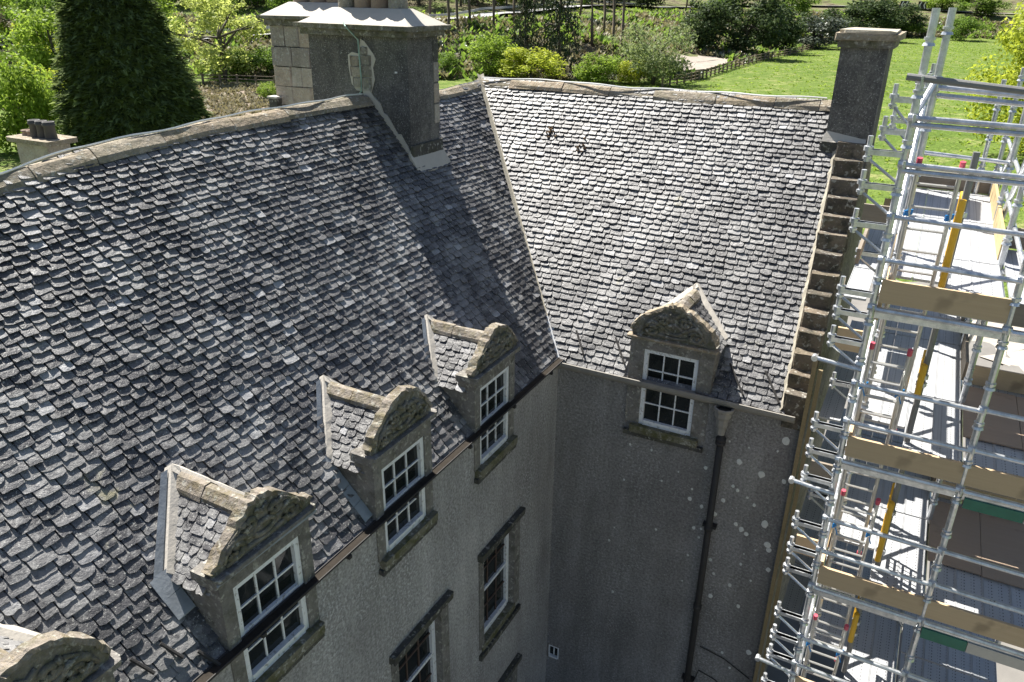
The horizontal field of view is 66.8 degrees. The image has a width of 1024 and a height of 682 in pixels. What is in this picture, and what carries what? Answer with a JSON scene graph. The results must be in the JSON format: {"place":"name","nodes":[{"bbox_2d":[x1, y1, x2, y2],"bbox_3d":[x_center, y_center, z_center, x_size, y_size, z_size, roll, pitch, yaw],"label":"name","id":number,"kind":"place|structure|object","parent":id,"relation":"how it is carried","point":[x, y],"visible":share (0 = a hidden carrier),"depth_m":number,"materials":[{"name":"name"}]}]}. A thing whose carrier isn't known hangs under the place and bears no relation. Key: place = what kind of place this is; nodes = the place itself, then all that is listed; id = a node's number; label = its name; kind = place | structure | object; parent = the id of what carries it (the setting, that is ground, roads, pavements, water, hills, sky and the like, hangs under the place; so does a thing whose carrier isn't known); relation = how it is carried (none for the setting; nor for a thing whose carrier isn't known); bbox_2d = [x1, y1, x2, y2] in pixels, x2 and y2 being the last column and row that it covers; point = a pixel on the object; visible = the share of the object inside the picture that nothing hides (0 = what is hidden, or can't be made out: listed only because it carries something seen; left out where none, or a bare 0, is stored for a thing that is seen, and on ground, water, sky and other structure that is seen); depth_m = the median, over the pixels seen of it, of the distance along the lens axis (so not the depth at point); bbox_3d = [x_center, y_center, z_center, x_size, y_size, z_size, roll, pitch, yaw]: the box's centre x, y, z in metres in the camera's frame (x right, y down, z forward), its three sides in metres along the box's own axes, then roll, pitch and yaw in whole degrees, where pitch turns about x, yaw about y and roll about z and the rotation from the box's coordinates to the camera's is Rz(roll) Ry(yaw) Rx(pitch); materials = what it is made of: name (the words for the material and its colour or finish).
{"place":"outdoors","nodes":[
{"label":"outdoors","id":0,"kind":"place"},
{"bbox_2d":[0,5,1013,44],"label":"road","id":1,"kind":"structure","parent":0,"point":[487,14],"depth_m":237.79,"materials":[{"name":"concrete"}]},
{"bbox_2d":[0,0,1023,297],"bbox_3d":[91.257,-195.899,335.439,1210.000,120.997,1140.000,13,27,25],"label":"ground","id":2,"kind":"structure","parent":0,"point":[946,144],"depth_m":182.97,"materials":[{"name":"green plant"}]},
{"bbox_2d":[0,6,17,36],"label":"bush","id":3,"kind":"object","parent":2,"relation":"on","point":[1,16],"visible":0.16,"depth_m":194.09,"materials":[{"name":"green plant"}]},
{"bbox_2d":[0,0,23,35],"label":"roadside tree","id":4,"kind":"object","parent":2,"relation":"on","point":[5,3],"visible":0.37,"depth_m":201.53,"materials":[{"name":"green plant"}]},
{"bbox_2d":[0,43,52,153],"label":"bush","id":5,"kind":"object","parent":2,"relation":"on","point":[12,86],"visible":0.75,"depth_m":84.33,"materials":[{"name":"green plant"}]},
{"bbox_2d":[0,0,61,30],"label":"broadleaf tree","id":6,"kind":"object","parent":2,"relation":"on","point":[32,4],"visible":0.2,"depth_m":181.30,"materials":[{"name":"green plant"}]},
{"bbox_2d":[0,5,62,75],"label":"bush","id":7,"kind":"object","parent":2,"relation":"on","point":[34,27],"visible":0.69,"depth_m":150.00,"materials":[{"name":"green plant"}]},
{"bbox_2d":[9,23,58,66],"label":"bush","id":8,"kind":"object","parent":2,"relation":"on","point":[40,39],"visible":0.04,"depth_m":160.26,"materials":[{"name":"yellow plant"}]},
{"bbox_2d":[6,64,67,96],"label":"bush","id":9,"kind":"object","parent":2,"relation":"on","point":[52,72],"visible":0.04,"depth_m":115.29,"materials":[{"name":"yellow plant"}]},
{"bbox_2d":[19,70,66,134],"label":"bush","id":10,"kind":"object","parent":2,"relation":"on","point":[46,100],"visible":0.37,"depth_m":84.32,"materials":[{"name":"green plant"}]},
{"bbox_2d":[47,0,213,150],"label":"yew tree","id":11,"kind":"object","parent":2,"relation":"on","point":[121,73],"visible":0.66,"depth_m":71.98,"materials":[{"name":"green plant"}]},
{"bbox_2d":[2,80,275,118],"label":"dead bracken","id":12,"kind":"object","parent":2,"relation":"on","point":[229,105],"visible":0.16,"depth_m":133.59,"materials":[{"name":"brown plant"}]},
{"bbox_2d":[152,0,175,27],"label":"broadleaf tree","id":13,"kind":"object","parent":2,"relation":"on","point":[162,3],"visible":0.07,"depth_m":193.63,"materials":[{"name":"green plant"}]},
{"bbox_2d":[158,0,175,13],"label":"roadside tree","id":14,"kind":"object","parent":2,"relation":"on","point":[167,1],"visible":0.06,"depth_m":202.93,"materials":[{"name":"green plant"}]},
{"bbox_2d":[166,13,185,47],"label":"broadleaf tree","id":15,"kind":"object","parent":2,"relation":"on","point":[180,20],"visible":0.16,"depth_m":183.64,"materials":[{"name":"green plant"}]},
{"bbox_2d":[195,0,237,21],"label":"roadside tree","id":16,"kind":"object","parent":2,"relation":"on","point":[235,1],"visible":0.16,"depth_m":203.27,"materials":[{"name":"green plant"}]},
{"bbox_2d":[167,0,269,80],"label":"broadleaf tree","id":17,"kind":"object","parent":2,"relation":"on","point":[244,26],"visible":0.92,"depth_m":155.55,"materials":[{"name":"green plant"}]},
{"bbox_2d":[195,0,254,6],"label":"woodland tree","id":18,"kind":"object","parent":2,"relation":"on","point":[244,2],"visible":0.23,"depth_m":233.64,"materials":[{"name":"green plant"}]},
{"bbox_2d":[191,74,275,85],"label":"garden fence","id":19,"kind":"object","parent":2,"relation":"on","point":[255,79],"visible":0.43,"depth_m":153.77,"materials":[{"name":"brown wood"}]},
{"bbox_2d":[202,89,267,114],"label":"bare earth","id":20,"kind":"structure","parent":2,"relation":"on","point":[233,98],"depth_m":132.80,"materials":[{"name":"brown soil"}]},
{"bbox_2d":[198,48,272,78],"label":"bush","id":21,"kind":"object","parent":2,"relation":"on","point":[260,61],"visible":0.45,"depth_m":161.49,"materials":[{"name":"green plant"}]},
{"bbox_2d":[231,0,261,6],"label":"woodland tree","id":22,"kind":"object","parent":2,"relation":"on","point":[255,2],"visible":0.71,"depth_m":234.40,"materials":[{"name":"green plant"}]},
{"bbox_2d":[248,45,275,75],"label":"bush","id":23,"kind":"object","parent":2,"relation":"on","point":[264,53],"visible":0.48,"depth_m":163.46,"materials":[{"name":"green plant"}]},
{"bbox_2d":[256,81,276,99],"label":"bush","id":24,"kind":"object","parent":2,"relation":"on","point":[266,91],"visible":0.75,"depth_m":132.83,"materials":[{"name":"green plant"}]},
{"bbox_2d":[267,0,292,8],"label":"roadside tree","id":25,"kind":"object","parent":2,"relation":"on","point":[277,2],"visible":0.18,"depth_m":205.74,"materials":[{"name":"green plant"}]},
{"bbox_2d":[1,1,634,38],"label":"road barrier","id":26,"kind":"object","parent":2,"relation":"on","point":[454,13],"visible":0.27,"depth_m":228.91,"materials":[{"name":"wood"}]},
{"bbox_2d":[408,0,449,4],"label":"woodland tree","id":27,"kind":"object","parent":2,"relation":"on","point":[418,2],"visible":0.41,"depth_m":238.66,"materials":[{"name":"green plant"}]},
{"bbox_2d":[447,0,449,37],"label":"pine tree","id":28,"kind":"object","parent":2,"relation":"on","point":[448,16],"visible":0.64,"depth_m":189.60,"materials":[{"name":"brown plant"}]},
{"bbox_2d":[438,51,461,73],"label":"bush","id":29,"kind":"object","parent":2,"relation":"on","point":[446,59],"visible":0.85,"depth_m":168.15,"materials":[{"name":"green plant"}]},
{"bbox_2d":[0,0,906,681],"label":"stone house","id":30,"kind":"structure","parent":2,"relation":"on","point":[402,368],"depth_m":14.42,"materials":[{"name":"stone"}]},
{"bbox_2d":[6,119,77,165],"bbox_3d":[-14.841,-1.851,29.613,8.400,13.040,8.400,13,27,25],"label":"chimney","id":31,"kind":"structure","parent":30,"relation":"attached to","point":[38,138],"depth_m":25.95,"materials":[{"name":"stone"}]},
{"bbox_2d":[0,93,361,174],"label":"cable","id":32,"kind":"object","parent":30,"relation":"on","point":[78,147],"visible":1,"depth_m":11.81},
{"bbox_2d":[343,22,361,92],"bbox_3d":[-3.219,-5.709,15.721,0.294,1.386,0.126,-9,26,-20],"label":"cable","id":33,"kind":"object","parent":30,"relation":"attached to","point":[358,54],"visible":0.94,"depth_m":15.69,"materials":[{"name":"green metal"}]},
{"bbox_2d":[389,589,453,681],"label":"window","id":34,"kind":"structure","parent":30,"relation":"in","point":[424,655],"depth_m":13.91,"materials":[{"name":"stone"}]},
{"bbox_2d":[478,506,525,661],"bbox_3d":[-0.330,4.994,16.112,0.435,2.726,1.797,13,27,25],"label":"window","id":35,"kind":"structure","parent":30,"relation":"in","point":[499,561],"depth_m":16.30,"materials":[{"name":"stone"}]},
{"bbox_2d":[498,653,521,681],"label":"window","id":36,"kind":"structure","parent":30,"relation":"in","point":[510,674],"depth_m":17.64,"materials":[{"name":"stone"}]},
{"bbox_2d":[546,127,556,137],"bbox_3d":[0.947,-4.941,18.395,0.312,0.229,0.202,13,27,25],"label":"moss clump","id":37,"kind":"object","parent":30,"relation":"on","point":[550,130],"visible":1,"depth_m":18.41,"materials":[{"name":"brown plant"}]},
{"bbox_2d":[547,644,558,658],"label":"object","id":38,"kind":"structure","parent":30,"relation":"in","point":[552,651],"depth_m":19.79,"materials":[{"name":"plastic"}]},
{"bbox_2d":[576,137,585,151],"bbox_3d":[1.610,-4.540,17.953,0.261,0.319,0.223,-7,25,-17],"label":"moss clump","id":39,"kind":"object","parent":30,"relation":"on","point":[577,147],"visible":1,"depth_m":17.95,"materials":[{"name":"brown plant"}]},
{"bbox_2d":[482,77,826,98],"bbox_3d":[2.922,-5.872,17.942,8.254,0.092,0.194,13,27,25],"label":"cable","id":40,"kind":"object","parent":30,"relation":"on","point":[655,87],"visible":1,"depth_m":17.86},
{"bbox_2d":[455,0,458,28],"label":"pine tree","id":41,"kind":"object","parent":2,"relation":"on","point":[457,15],"visible":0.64,"depth_m":197.28,"materials":[{"name":"brown plant"}]},
{"bbox_2d":[468,0,470,19],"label":"pine tree","id":42,"kind":"object","parent":2,"relation":"on","point":[469,8],"visible":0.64,"depth_m":203.08,"materials":[{"name":"brown plant"}]},
{"bbox_2d":[458,0,498,5],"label":"woodland tree","id":43,"kind":"object","parent":2,"relation":"on","point":[477,3],"visible":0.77,"depth_m":246.20,"materials":[{"name":"green plant"}]},
{"bbox_2d":[466,29,518,76],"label":"bush","id":44,"kind":"object","parent":2,"relation":"on","point":[480,54],"visible":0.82,"depth_m":168.61,"materials":[{"name":"green plant"}]},
{"bbox_2d":[492,0,494,25],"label":"pine tree","id":45,"kind":"object","parent":2,"relation":"on","point":[493,13],"visible":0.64,"depth_m":200.34,"materials":[{"name":"brown plant"}]},
{"bbox_2d":[486,0,504,4],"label":"woodland tree","id":46,"kind":"object","parent":2,"relation":"on","point":[500,2],"visible":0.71,"depth_m":256.98,"materials":[{"name":"green plant"}]},
{"bbox_2d":[4,6,1007,78],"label":"undergrowth","id":47,"kind":"object","parent":2,"relation":"on","point":[437,12],"visible":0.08,"depth_m":238.00,"materials":[{"name":"green plant"}]},
{"bbox_2d":[0,7,1014,80],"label":"undergrowth","id":48,"kind":"object","parent":2,"relation":"on","point":[538,74],"visible":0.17,"depth_m":203.27,"materials":[{"name":"green plant"}]},
{"bbox_2d":[513,0,515,22],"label":"pine tree","id":49,"kind":"object","parent":2,"relation":"on","point":[513,9],"visible":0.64,"depth_m":205.06,"materials":[{"name":"brown plant"}]},
{"bbox_2d":[509,0,541,58],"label":"conifer tree","id":50,"kind":"object","parent":2,"relation":"on","point":[525,10],"visible":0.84,"depth_m":177.51,"materials":[{"name":"green plant"}]},
{"bbox_2d":[496,47,568,77],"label":"bush","id":51,"kind":"object","parent":2,"relation":"on","point":[533,60],"visible":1,"depth_m":164.14,"materials":[{"name":"yellow plant"}]},
{"bbox_2d":[520,0,564,10],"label":"woodland tree","id":52,"kind":"object","parent":2,"relation":"on","point":[539,5],"visible":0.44,"depth_m":254.76,"materials":[{"name":"green plant"}]},
{"bbox_2d":[535,0,584,70],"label":"conifer tree","id":53,"kind":"object","parent":2,"relation":"on","point":[559,19],"visible":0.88,"depth_m":174.44,"materials":[{"name":"green plant"}]},
{"bbox_2d":[579,0,582,14],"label":"pine tree","id":54,"kind":"object","parent":2,"relation":"on","point":[581,4],"visible":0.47,"depth_m":247.44,"materials":[{"name":"brown plant"}]},
{"bbox_2d":[583,0,593,6],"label":"woodland tree","id":55,"kind":"object","parent":2,"relation":"on","point":[585,2],"visible":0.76,"depth_m":297.14,"materials":[{"name":"green plant"}]},
{"bbox_2d":[590,0,593,45],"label":"pine tree","id":56,"kind":"object","parent":2,"relation":"on","point":[592,38],"visible":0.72,"depth_m":195.30,"materials":[{"name":"brown plant"}]},
{"bbox_2d":[572,52,621,83],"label":"bush","id":57,"kind":"object","parent":2,"relation":"on","point":[594,74],"visible":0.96,"depth_m":165.28,"materials":[{"name":"green plant"}]},
{"bbox_2d":[603,0,605,32],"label":"pine tree","id":58,"kind":"object","parent":2,"relation":"on","point":[604,20],"visible":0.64,"depth_m":205.19,"materials":[{"name":"brown plant"}]},
{"bbox_2d":[593,0,622,7],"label":"woodland tree","id":59,"kind":"object","parent":2,"relation":"on","point":[609,3],"visible":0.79,"depth_m":308.13,"materials":[{"name":"green plant"}]},
{"bbox_2d":[612,0,615,51],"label":"pine tree","id":60,"kind":"object","parent":2,"relation":"on","point":[614,11],"visible":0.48,"depth_m":190.77,"materials":[{"name":"brown plant"}]},
{"bbox_2d":[621,0,625,53],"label":"pine tree","id":61,"kind":"object","parent":2,"relation":"on","point":[623,17],"visible":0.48,"depth_m":190.24,"materials":[{"name":"brown plant"}]},
{"bbox_2d":[610,59,647,83],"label":"bush","id":62,"kind":"object","parent":2,"relation":"on","point":[629,74],"visible":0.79,"depth_m":166.40,"materials":[{"name":"yellow plant"}]},
{"bbox_2d":[634,0,665,9],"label":"woodland tree","id":63,"kind":"object","parent":2,"relation":"on","point":[641,3],"visible":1,"depth_m":333.81,"materials":[{"name":"green plant"}]},
{"bbox_2d":[610,21,698,84],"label":"bush","id":64,"kind":"object","parent":2,"relation":"on","point":[654,62],"visible":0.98,"depth_m":162.46,"materials":[{"name":"green plant"}]},
{"bbox_2d":[678,0,734,48],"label":"broadleaf tree","id":65,"kind":"object","parent":2,"relation":"on","point":[711,15],"visible":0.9,"depth_m":219.06,"materials":[{"name":"green plant"}]},
{"bbox_2d":[703,0,743,22],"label":"broadleaf tree","id":66,"kind":"object","parent":2,"relation":"on","point":[727,6],"visible":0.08,"depth_m":306.04,"materials":[{"name":"green plant"}]},
{"bbox_2d":[661,39,826,86],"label":"field fence","id":67,"kind":"object","parent":2,"relation":"on","point":[718,68],"visible":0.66,"depth_m":192.56,"materials":[{"name":"brown wood"}]},
{"bbox_2d":[716,0,791,51],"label":"broadleaf tree","id":68,"kind":"object","parent":2,"relation":"on","point":[762,27],"visible":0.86,"depth_m":225.11,"materials":[{"name":"green plant"}]},
{"bbox_2d":[739,1,813,48],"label":"broadleaf tree","id":69,"kind":"object","parent":2,"relation":"on","point":[796,29],"visible":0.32,"depth_m":253.96,"materials":[{"name":"green plant"}]},
{"bbox_2d":[753,361,817,681],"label":"timber post","id":70,"kind":"object","parent":2,"relation":"on","point":[799,445],"visible":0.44,"depth_m":15.07,"materials":[{"name":"brown wood"}]},
{"bbox_2d":[758,369,822,681],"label":"timber post","id":71,"kind":"object","parent":2,"relation":"on","point":[808,432],"visible":0.78,"depth_m":14.98,"materials":[{"name":"brown wood"}]},
{"bbox_2d":[781,0,822,15],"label":"broadleaf tree","id":72,"kind":"object","parent":2,"relation":"on","point":[804,6],"visible":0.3,"depth_m":366.16,"materials":[{"name":"green plant"}]},
{"bbox_2d":[794,15,850,48],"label":"bush","id":73,"kind":"object","parent":2,"relation":"on","point":[833,25],"visible":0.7,"depth_m":284.19,"materials":[{"name":"green plant"}]},
{"bbox_2d":[650,37,1023,221],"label":"grass tussocks","id":74,"kind":"object","parent":2,"relation":"on","point":[888,94],"depth_m":197.17,"materials":[{"name":"green plant"}]},
{"bbox_2d":[812,4,872,40],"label":"broadleaf tree","id":75,"kind":"object","parent":2,"relation":"on","point":[855,13],"visible":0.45,"depth_m":312.13,"materials":[{"name":"green plant"}]},
{"bbox_2d":[843,0,908,28],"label":"broadleaf tree","id":76,"kind":"object","parent":2,"relation":"on","point":[880,10],"visible":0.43,"depth_m":330.39,"materials":[{"name":"green plant"}]},
{"bbox_2d":[870,0,929,30],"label":"broadleaf tree","id":77,"kind":"object","parent":2,"relation":"on","point":[911,10],"visible":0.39,"depth_m":365.81,"materials":[{"name":"green plant"}]},
{"bbox_2d":[900,1,909,7],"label":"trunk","id":78,"kind":"object","parent":2,"relation":"on","point":[903,2],"visible":0.4,"depth_m":426.34,"materials":[{"name":"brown wood"}]},
{"bbox_2d":[887,21,927,36],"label":"bush","id":79,"kind":"object","parent":2,"relation":"on","point":[911,28],"visible":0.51,"depth_m":368.10,"materials":[{"name":"green plant"}]},
{"bbox_2d":[918,1,926,10],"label":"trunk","id":80,"kind":"object","parent":2,"relation":"on","point":[923,5],"visible":0.74,"depth_m":423.93,"materials":[{"name":"plant"}]},
{"bbox_2d":[921,0,962,9],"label":"bush","id":81,"kind":"object","parent":2,"relation":"on","point":[937,3],"visible":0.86,"depth_m":422.94,"materials":[{"name":"green plant"}]},
{"bbox_2d":[950,16,988,40],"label":"bush","id":82,"kind":"object","parent":2,"relation":"on","point":[966,24],"visible":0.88,"depth_m":345.03,"materials":[{"name":"green plant"}]},
{"bbox_2d":[950,0,1013,15],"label":"bush","id":83,"kind":"object","parent":2,"relation":"on","point":[987,7],"visible":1,"depth_m":393.98,"materials":[{"name":"green plant"}]},
{"bbox_2d":[960,1,1023,153],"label":"broadleaf tree","id":84,"kind":"object","parent":2,"relation":"on","point":[1012,77],"visible":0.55,"depth_m":89.82,"materials":[{"name":"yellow plant"}]},
{"bbox_2d":[673,54,728,69],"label":"gravel path","id":85,"kind":"structure","parent":0,"point":[701,62],"depth_m":202.86,"materials":[{"name":"beige gravel"}]},
{"bbox_2d":[766,267,1023,681],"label":"courtyard","id":86,"kind":"structure","parent":0,"point":[1004,674],"depth_m":22.23,"materials":[{"name":"grey concrete"}]},
{"bbox_2d":[755,8,1023,681],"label":"scaffold","id":87,"kind":"object","parent":86,"relation":"on","point":[957,622],"visible":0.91,"depth_m":11.80,"materials":[{"name":"metal"}]},
{"bbox_2d":[801,614,848,681],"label":"ladder","id":88,"kind":"object","parent":87,"relation":"on","point":[813,628],"visible":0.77,"depth_m":12.90,"materials":[{"name":"metal"}]},
{"bbox_2d":[814,489,880,661],"bbox_3d":[5.347,3.949,12.659,0.588,4.091,1.051,13,27,25],"label":"ladder","id":89,"kind":"object","parent":87,"relation":"attached to","point":[835,533],"visible":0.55,"depth_m":12.21,"materials":[{"name":"metal"}]},
{"bbox_2d":[848,596,859,642],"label":"swing gate","id":90,"kind":"structure","parent":87,"relation":"attached to","point":[856,614],"depth_m":12.98,"materials":[{"name":"yellow metal"}]},
{"bbox_2d":[828,341,912,554],"bbox_3d":[5.329,1.777,11.714,0.580,4.139,1.051,13,27,25],"label":"ladder","id":91,"kind":"object","parent":87,"relation":"attached to","point":[896,402],"visible":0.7,"depth_m":11.23,"materials":[{"name":"metal"}]},
{"bbox_2d":[874,483,894,561],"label":"swing gate","id":92,"kind":"structure","parent":87,"relation":"attached to","point":[887,521],"depth_m":12.16,"materials":[{"name":"yellow metal"}]},
{"bbox_2d":[863,157,965,430],"bbox_3d":[5.420,-0.424,10.693,0.580,4.290,1.051,13,27,25],"label":"ladder","id":93,"kind":"object","parent":87,"relation":"attached to","point":[949,217],"visible":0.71,"depth_m":10.24,"materials":[{"name":"metal"}]},
{"bbox_2d":[914,350,927,394],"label":"swing gate","id":94,"kind":"structure","parent":87,"relation":"attached to","point":[923,368],"depth_m":11.06,"materials":[{"name":"yellow metal"}]},
{"bbox_2d":[938,191,966,287],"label":"swing gate","id":95,"kind":"structure","parent":87,"relation":"attached to","point":[953,236],"depth_m":10.26,"materials":[{"name":"yellow metal"}]},
{"bbox_2d":[927,501,1023,588],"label":"plywood sheet","id":96,"kind":"object","parent":87,"relation":"on","point":[1002,542],"visible":0.74,"depth_m":13.15,"materials":[{"name":"wood"}]},
{"bbox_2d":[963,387,1023,450],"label":"plywood sheet","id":97,"kind":"object","parent":87,"relation":"on","point":[1002,431],"visible":0.84,"depth_m":12.20,"materials":[{"name":"wood"}]},
{"bbox_2d":[968,320,1023,370],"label":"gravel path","id":98,"kind":"structure","parent":0,"point":[1015,352],"depth_m":41.25,"materials":[{"name":"beige gravel"}]}
]}

